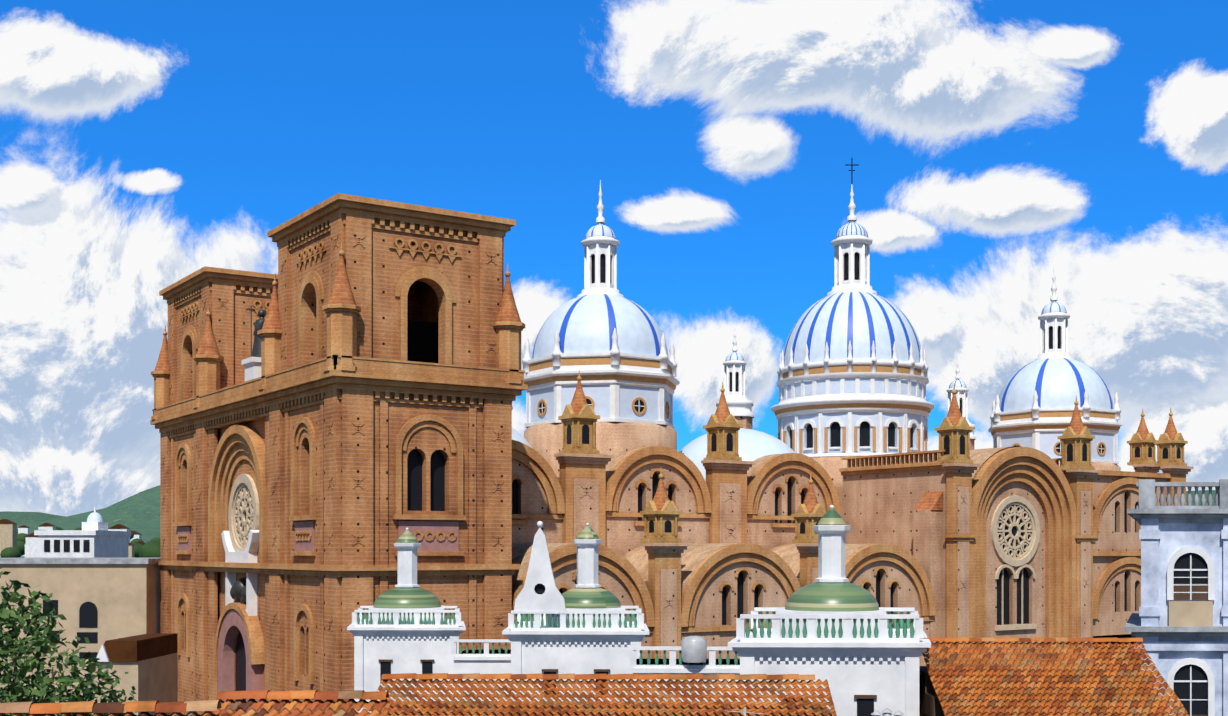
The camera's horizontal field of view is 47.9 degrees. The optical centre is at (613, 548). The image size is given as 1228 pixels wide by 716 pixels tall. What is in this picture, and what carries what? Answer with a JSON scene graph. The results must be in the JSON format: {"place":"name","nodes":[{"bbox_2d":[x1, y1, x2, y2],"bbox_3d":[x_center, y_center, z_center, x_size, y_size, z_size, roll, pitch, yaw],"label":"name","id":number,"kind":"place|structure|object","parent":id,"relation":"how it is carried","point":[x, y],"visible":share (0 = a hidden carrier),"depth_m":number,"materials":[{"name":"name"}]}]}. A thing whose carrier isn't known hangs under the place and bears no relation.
{"place":"outdoors","nodes":[
{"label":"outdoors","id":0,"kind":"place"},
{"bbox_2d":[0,700,236,715],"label":"roof","id":1,"kind":"structure","parent":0,"point":[157,707],"depth_m":20.42,"materials":[{"name":"tile"}]},
{"bbox_2d":[213,690,390,715],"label":"roof","id":2,"kind":"structure","parent":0,"point":[362,696],"depth_m":25.91,"materials":[{"name":"tile"}]},
{"bbox_2d":[150,193,527,714],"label":"church tower facade","id":3,"kind":"structure","parent":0,"point":[331,417],"depth_m":102.89,"materials":[{"name":"brick"}]},
{"bbox_2d":[347,528,465,712],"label":"domed turret","id":4,"kind":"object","parent":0,"point":[404,626],"depth_m":79.25,"materials":[{"name":"white paint"}]},
{"bbox_2d":[502,521,648,701],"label":"domed turret","id":5,"kind":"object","parent":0,"point":[585,627],"depth_m":67.04,"materials":[{"name":"white paint"}]},
{"bbox_2d":[0,485,1215,557],"bbox_3d":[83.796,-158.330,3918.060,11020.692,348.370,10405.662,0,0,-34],"label":"hills","id":6,"kind":"structure","parent":0,"point":[139,512],"depth_m":3964.44,"materials":[{"name":"green plant"}]},
{"bbox_2d":[0,519,159,557],"bbox_3d":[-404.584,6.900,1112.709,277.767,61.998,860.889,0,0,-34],"label":"hillside houses","id":7,"kind":"structure","parent":6,"relation":"on","point":[19,542],"depth_m":1068.36,"materials":[{"name":"white paint"}]},
{"bbox_2d":[387,704,831,715],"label":"tiled roof","id":8,"kind":"structure","parent":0,"point":[747,707],"depth_m":39.18,"materials":[{"name":"orange tile"}]},
{"bbox_2d":[369,673,836,715],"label":"roof","id":9,"kind":"structure","parent":8,"relation":"on","point":[774,704],"depth_m":38.10,"materials":[{"name":"orange tile"}]},
{"bbox_2d":[0,0,1227,516],"label":"sky","id":10,"kind":"structure","parent":0,"point":[999,147],"materials":[{"name":"blue"}]},
{"bbox_2d":[1124,479,1227,715],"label":"corner building","id":11,"kind":"structure","parent":0,"point":[1178,623],"depth_m":60.27,"materials":[{"name":"white paint"}]},
{"bbox_3d":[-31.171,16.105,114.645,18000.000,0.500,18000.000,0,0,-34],"label":"ground","id":12,"kind":"structure","parent":0,"visible":0},
{"bbox_2d":[0,617,65,702],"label":"tree","id":13,"kind":"object","parent":12,"relation":"on","point":[42,667],"visible":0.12,"depth_m":60.74,"materials":[{"name":"green plant"}]},
{"bbox_2d":[0,567,136,715],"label":"tree","id":14,"kind":"object","parent":12,"relation":"on","point":[9,617],"visible":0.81,"depth_m":50.43,"materials":[{"name":"green plant"}]},
{"bbox_2d":[0,507,177,715],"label":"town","id":15,"kind":"object","parent":12,"relation":"on","point":[97,582],"visible":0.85,"depth_m":130.04,"materials":[{"name":"paint"}]},
{"bbox_2d":[451,639,739,701],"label":"seminary wings","id":16,"kind":"object","parent":12,"relation":"on","point":[486,660],"visible":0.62,"depth_m":59.09},
{"bbox_2d":[681,636,706,662],"bbox_3d":[3.413,4.269,58.894,1.100,1.100,1.072,0,0,-34],"label":"water tank","id":17,"kind":"object","parent":16,"relation":"on","point":[693,649],"visible":1,"depth_m":58.44,"materials":[{"name":"grey plastic"}]},
{"bbox_2d":[728,505,930,715],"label":"domed turret","id":18,"kind":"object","parent":12,"relation":"on","point":[845,639],"depth_m":48.81,"materials":[{"name":"white paint"}]},
{"bbox_2d":[512,370,1193,665],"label":"cathedral nave","id":19,"kind":"structure","parent":12,"relation":"on","point":[954,536],"depth_m":130.72,"materials":[{"name":"brick"}]},
{"bbox_2d":[522,180,679,476],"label":"dome","id":20,"kind":"structure","parent":19,"relation":"on","point":[604,336],"depth_m":129.29,"materials":[{"name":"white paint"}]},
{"bbox_2d":[512,428,794,480],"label":"saucer domes","id":21,"kind":"structure","parent":19,"relation":"on","point":[753,445],"depth_m":139.12,"materials":[{"name":"white paint"}]},
{"bbox_2d":[716,329,753,428],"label":"cupola","id":22,"kind":"object","parent":19,"relation":"on","point":[739,403],"visible":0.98,"depth_m":154.74,"materials":[{"name":"white paint"}]},
{"bbox_2d":[771,158,933,486],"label":"dome","id":23,"kind":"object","parent":19,"relation":"on","point":[852,373],"visible":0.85,"depth_m":146.73,"materials":[{"name":"white paint"}]},
{"bbox_2d":[946,358,975,449],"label":"cupola","id":24,"kind":"object","parent":19,"relation":"on","point":[961,389],"visible":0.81,"depth_m":169.20,"materials":[{"name":"white paint"}]},
{"bbox_2d":[988,271,1122,470],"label":"dome","id":25,"kind":"structure","parent":19,"relation":"on","point":[1033,405],"depth_m":167.09,"materials":[{"name":"white paint"}]},
{"bbox_2d":[919,666,1169,715],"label":"tiled roof","id":26,"kind":"structure","parent":12,"relation":"on","point":[929,703],"depth_m":49.31,"materials":[{"name":"orange tile"}]},
{"bbox_2d":[919,637,1188,715],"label":"roof","id":27,"kind":"structure","parent":26,"relation":"on","point":[1075,684],"depth_m":48.33,"materials":[{"name":"orange tile"}]},
{"bbox_3d":[5.391,10.105,28.878,9.109,11.501,10.027,0,0,-34],"label":"roof","id":28,"kind":"object","parent":12,"relation":"on","visible":0},
{"bbox_2d":[728,707,763,715],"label":"roof aerial","id":29,"kind":"object","parent":28,"relation":"attached to","point":[744,712],"visible":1,"depth_m":31.88,"materials":[{"name":"grey metal"}]},
{"bbox_2d":[871,708,904,715],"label":"flue pipes","id":30,"kind":"object","parent":28,"relation":"attached to","point":[887,711],"visible":1,"depth_m":22.82,"materials":[{"name":"grey metal"}]}
]}

